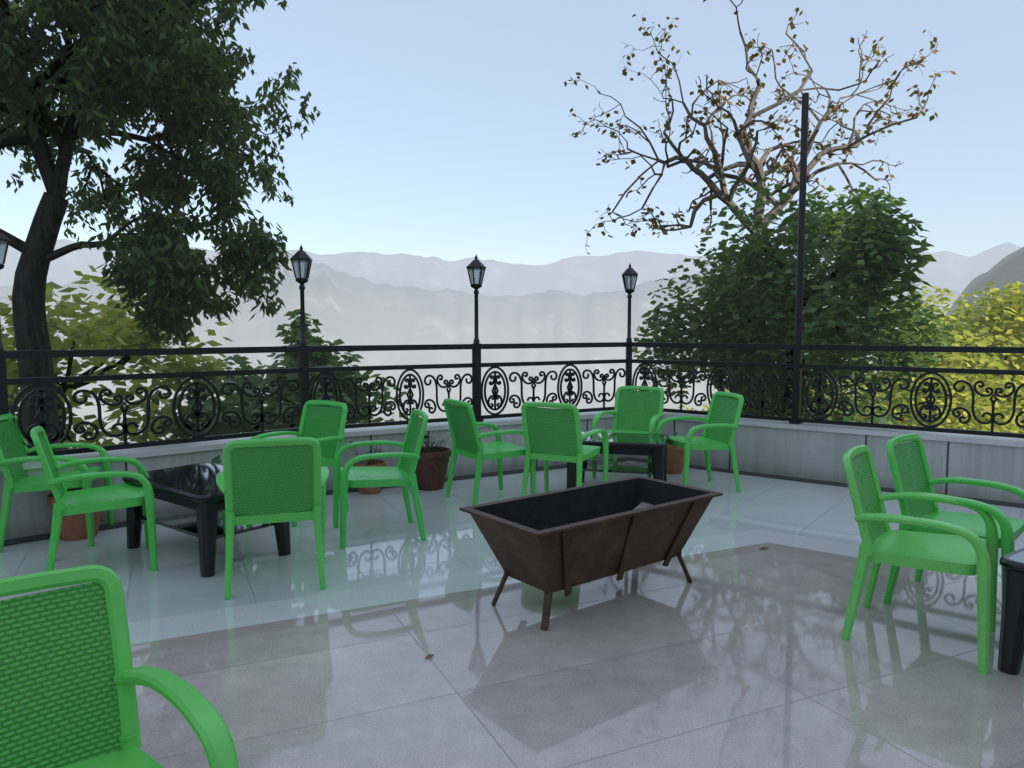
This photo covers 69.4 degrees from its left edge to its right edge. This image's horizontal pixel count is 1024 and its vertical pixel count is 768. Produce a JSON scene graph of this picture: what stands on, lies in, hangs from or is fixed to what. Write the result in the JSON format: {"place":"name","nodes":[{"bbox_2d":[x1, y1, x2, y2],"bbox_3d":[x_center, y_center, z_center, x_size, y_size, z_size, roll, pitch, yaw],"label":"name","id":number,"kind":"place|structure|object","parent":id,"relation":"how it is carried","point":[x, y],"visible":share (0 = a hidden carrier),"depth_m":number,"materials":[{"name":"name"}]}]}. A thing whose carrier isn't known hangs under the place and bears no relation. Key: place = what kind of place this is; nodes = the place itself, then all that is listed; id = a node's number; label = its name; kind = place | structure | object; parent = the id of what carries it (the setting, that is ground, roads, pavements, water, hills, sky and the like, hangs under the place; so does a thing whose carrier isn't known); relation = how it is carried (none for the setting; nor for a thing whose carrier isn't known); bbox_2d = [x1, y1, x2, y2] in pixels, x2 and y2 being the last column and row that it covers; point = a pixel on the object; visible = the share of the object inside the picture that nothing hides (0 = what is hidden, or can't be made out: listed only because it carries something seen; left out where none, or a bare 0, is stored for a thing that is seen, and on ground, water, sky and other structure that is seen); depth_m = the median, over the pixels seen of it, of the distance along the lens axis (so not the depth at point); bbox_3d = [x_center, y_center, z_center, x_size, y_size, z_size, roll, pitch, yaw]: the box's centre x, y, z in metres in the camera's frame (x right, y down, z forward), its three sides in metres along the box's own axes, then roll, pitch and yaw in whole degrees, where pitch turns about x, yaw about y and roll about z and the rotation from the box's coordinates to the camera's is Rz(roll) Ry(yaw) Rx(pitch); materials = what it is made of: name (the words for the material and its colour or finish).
{"place":"outdoors","nodes":[
{"label":"outdoors","id":0,"kind":"place"},
{"bbox_2d":[0,239,1023,447],"bbox_3d":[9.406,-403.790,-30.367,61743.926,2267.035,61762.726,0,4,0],"label":"mountains","id":1,"kind":"structure","parent":0,"point":[362,298],"depth_m":6844.25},
{"bbox_2d":[7,358,88,448],"bbox_3d":[-11.355,3.709,13.566,6.174,10.390,6.045,0,4,0],"label":"tree","id":2,"kind":"object","parent":1,"relation":"on","point":[72,435],"visible":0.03,"depth_m":13.98,"materials":[{"name":"green plant"}]},
{"bbox_2d":[0,265,232,449],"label":"tree","id":3,"kind":"object","parent":1,"relation":"on","point":[109,327],"visible":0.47,"depth_m":13.93,"materials":[{"name":"green plant"}]},
{"bbox_2d":[0,0,320,449],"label":"tree","id":4,"kind":"object","parent":1,"relation":"on","point":[102,70],"visible":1,"depth_m":9.38,"materials":[{"name":"green plant"}]},
{"bbox_2d":[140,337,407,438],"bbox_3d":[-5.042,3.799,16.061,4.481,9.651,4.788,3,5,37],"label":"bush","id":5,"kind":"object","parent":1,"relation":"on","point":[230,402],"visible":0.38,"depth_m":14.99,"materials":[{"name":"green plant"}]},
{"bbox_2d":[267,309,363,402],"bbox_3d":[-4.245,3.292,16.137,2.169,9.833,1.946,-2,5,-22],"label":"small tree","id":6,"kind":"object","parent":1,"relation":"on","point":[295,328],"visible":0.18,"depth_m":15.66,"materials":[{"name":"green plant"}]},
{"bbox_2d":[678,377,727,410],"bbox_3d":[9.753,5.297,30.016,10.019,12.754,8.920,0,4,0],"label":"yellow tree","id":7,"kind":"object","parent":1,"relation":"on","point":[704,406],"depth_m":32.26,"materials":[{"name":"green plant"}]},
{"bbox_2d":[564,0,955,413],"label":"bare tree","id":8,"kind":"object","parent":1,"relation":"on","point":[754,164],"visible":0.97,"depth_m":14.64,"materials":[{"name":"brown plant"}]},
{"bbox_2d":[632,169,952,424],"bbox_3d":[5.584,2.671,14.435,5.204,13.311,5.522,-4,6,-39],"label":"green tree","id":9,"kind":"object","parent":1,"relation":"on","point":[868,251],"visible":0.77,"depth_m":13.22,"materials":[{"name":"green plant"}]},
{"bbox_2d":[717,304,1023,436],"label":"yellow tree","id":10,"kind":"object","parent":1,"relation":"on","point":[958,361],"visible":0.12,"depth_m":22.01,"materials":[{"name":"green plant"}]},
{"bbox_2d":[821,277,1023,433],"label":"yellow tree","id":11,"kind":"object","parent":1,"relation":"on","point":[1008,321],"visible":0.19,"depth_m":24.35,"materials":[{"name":"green plant"}]},
{"bbox_2d":[921,391,1023,437],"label":"yellow tree","id":12,"kind":"object","parent":1,"relation":"on","point":[995,425],"visible":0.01,"depth_m":21.19,"materials":[{"name":"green plant"}]},
{"bbox_2d":[0,0,1023,264],"label":"sky","id":13,"kind":"structure","parent":0,"point":[442,130],"materials":[{"name":"blue"}]},
{"bbox_3d":[2.995,5.735,2.452,20.816,8.995,12.418,0,4,0],"label":"podium wall","id":14,"kind":"object","parent":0,"visible":0},
{"bbox_2d":[0,460,1023,767],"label":"terrace floor","id":15,"kind":"structure","parent":14,"relation":"on","point":[738,652],"depth_m":3.25,"materials":[{"name":"tile"}]},
{"bbox_2d":[0,413,113,552],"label":"chair","id":16,"kind":"object","parent":15,"relation":"on","point":[14,451],"visible":0.71,"depth_m":4.75,"materials":[{"name":"green plastic"}]},
{"bbox_2d":[47,484,101,540],"bbox_3d":[-2.920,0.834,4.976,0.348,0.391,0.348,-2,5,-25],"label":"pot","id":17,"kind":"object","parent":15,"relation":"on","point":[73,527],"visible":0.3,"depth_m":4.88,"materials":[{"name":"ceramic"}]},
{"bbox_2d":[30,426,157,571],"bbox_3d":[-2.449,0.659,4.345,0.606,0.840,0.601,-2,5,-29],"label":"chair","id":18,"kind":"object","parent":15,"relation":"on","point":[105,498],"visible":0.98,"depth_m":4.24,"materials":[{"name":"green plastic"}]},
{"bbox_2d":[0,565,238,767],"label":"chair","id":19,"kind":"object","parent":15,"relation":"on","point":[71,677],"visible":1,"depth_m":1.70,"materials":[{"name":"green plastic"}]},
{"bbox_2d":[122,462,290,576],"bbox_3d":[-1.920,0.820,4.655,1.000,0.472,0.620,3,5,38],"label":"table","id":20,"kind":"object","parent":15,"relation":"on","point":[195,492],"visible":0.7,"depth_m":4.48,"materials":[{"name":"black plastic"}]},
{"bbox_2d":[211,455,220,463],"bbox_3d":[-2.231,0.769,5.494,0.349,0.442,0.375,3,5,34],"label":"plant","id":21,"kind":"object","parent":15,"relation":"on","point":[216,459],"visible":0.02,"depth_m":5.47,"materials":[{"name":"plant"}]},
{"bbox_2d":[216,437,328,598],"bbox_3d":[-1.320,0.676,4.110,0.601,0.840,0.606,-1,5,-17],"label":"chair","id":22,"kind":"object","parent":15,"relation":"on","point":[284,480],"visible":1,"depth_m":3.88,"materials":[{"name":"green plastic"}]},
{"bbox_2d":[250,400,348,526],"bbox_3d":[-1.601,0.566,5.586,0.602,0.840,0.606,3,5,33],"label":"chair","id":23,"kind":"object","parent":15,"relation":"on","point":[323,425],"visible":0.52,"depth_m":5.72,"materials":[{"name":"green plastic"}]},
{"bbox_2d":[350,441,385,493],"bbox_3d":[-1.225,0.710,6.279,0.349,0.442,0.375,0,4,-6],"label":"pot","id":24,"kind":"object","parent":15,"relation":"on","point":[372,463],"visible":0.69,"depth_m":6.26,"materials":[{"name":"ceramic"}]},
{"bbox_2d":[333,409,427,548],"bbox_3d":[-0.888,0.608,5.020,0.606,0.840,0.601,-1,5,-18],"label":"chair","id":25,"kind":"object","parent":15,"relation":"on","point":[402,474],"visible":1,"depth_m":4.93,"materials":[{"name":"green plastic"}]},
{"bbox_2d":[415,433,450,490],"bbox_3d":[-0.702,0.672,6.494,0.415,0.486,0.378,-1,5,-17],"label":"pot","id":26,"kind":"object","parent":15,"relation":"on","point":[431,468],"visible":0.87,"depth_m":6.38,"materials":[{"name":"ceramic"}]},
{"bbox_2d":[443,398,535,504],"bbox_3d":[-0.209,0.531,6.040,0.606,0.840,0.601,-3,5,-30],"label":"chair","id":27,"kind":"object","parent":15,"relation":"on","point":[463,427],"visible":0.93,"depth_m":5.92,"materials":[{"name":"green plastic"}]},
{"bbox_2d":[0,410,1023,545],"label":"parapet wall","id":28,"kind":"structure","parent":15,"relation":"on","point":[809,452],"depth_m":6.51,"materials":[{"name":"grey"}]},
{"bbox_2d":[0,92,1023,455],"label":"terrace railing","id":29,"kind":"object","parent":28,"relation":"on","point":[302,260],"visible":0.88,"depth_m":6.53,"materials":[{"name":"black metal"}]},
{"bbox_2d":[521,402,608,496],"bbox_3d":[0.405,0.538,5.947,0.601,0.840,0.606,2,5,27],"label":"chair","id":30,"kind":"object","parent":15,"relation":"on","point":[551,431],"visible":0.93,"depth_m":5.75,"materials":[{"name":"green plastic"}]},
{"bbox_2d":[459,476,722,630],"bbox_3d":[0.445,0.862,3.906,1.324,0.504,0.614,-3,5,-38],"label":"fire pit","id":31,"kind":"object","parent":15,"relation":"on","point":[551,542],"visible":1,"depth_m":3.76,"materials":[{"name":"metal"}]},
{"bbox_2d":[425,547,768,658],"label":"fallen leaves","id":32,"kind":"object","parent":15,"relation":"on","point":[429,656],"visible":0.4,"depth_m":3.15,"materials":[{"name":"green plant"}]},
{"bbox_2d":[567,431,669,487],"bbox_3d":[0.920,0.692,6.420,0.850,0.462,0.580,1,4,15],"label":"table","id":33,"kind":"object","parent":15,"relation":"on","point":[654,446],"visible":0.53,"depth_m":6.25,"materials":[{"name":"black plastic"}]},
{"bbox_2d":[592,386,663,478],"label":"chair","id":34,"kind":"object","parent":15,"relation":"on","point":[639,412],"visible":0.77,"depth_m":7.21,"materials":[{"name":"green plastic"}]},
{"bbox_2d":[667,431,683,473],"bbox_3d":[1.550,0.665,7.220,0.348,0.391,0.348,3,5,38],"label":"pot","id":35,"kind":"object","parent":15,"relation":"on","point":[675,459],"visible":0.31,"depth_m":7.10,"materials":[{"name":"ceramic"}]},
{"bbox_2d":[655,391,743,491],"bbox_3d":[1.653,0.498,6.484,0.606,0.840,0.602,-1,4,-15],"label":"chair","id":36,"kind":"object","parent":15,"relation":"on","point":[720,427],"visible":0.89,"depth_m":6.44,"materials":[{"name":"green plastic"}]},
{"bbox_2d":[841,444,998,674],"bbox_3d":[1.843,0.733,3.364,0.606,0.840,0.602,3,5,36],"label":"chair","id":37,"kind":"object","parent":15,"relation":"on","point":[964,551],"visible":0.97,"depth_m":3.30,"materials":[{"name":"green plastic"}]},
{"bbox_2d":[883,433,1023,603],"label":"chair","id":38,"kind":"object","parent":15,"relation":"on","point":[909,467],"visible":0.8,"depth_m":3.81,"materials":[{"name":"green plastic"}]},
{"bbox_2d":[997,548,1023,674],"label":"table","id":39,"kind":"object","parent":15,"relation":"on","point":[1011,649],"visible":1,"depth_m":2.99,"materials":[{"name":"black plastic"}]}
]}

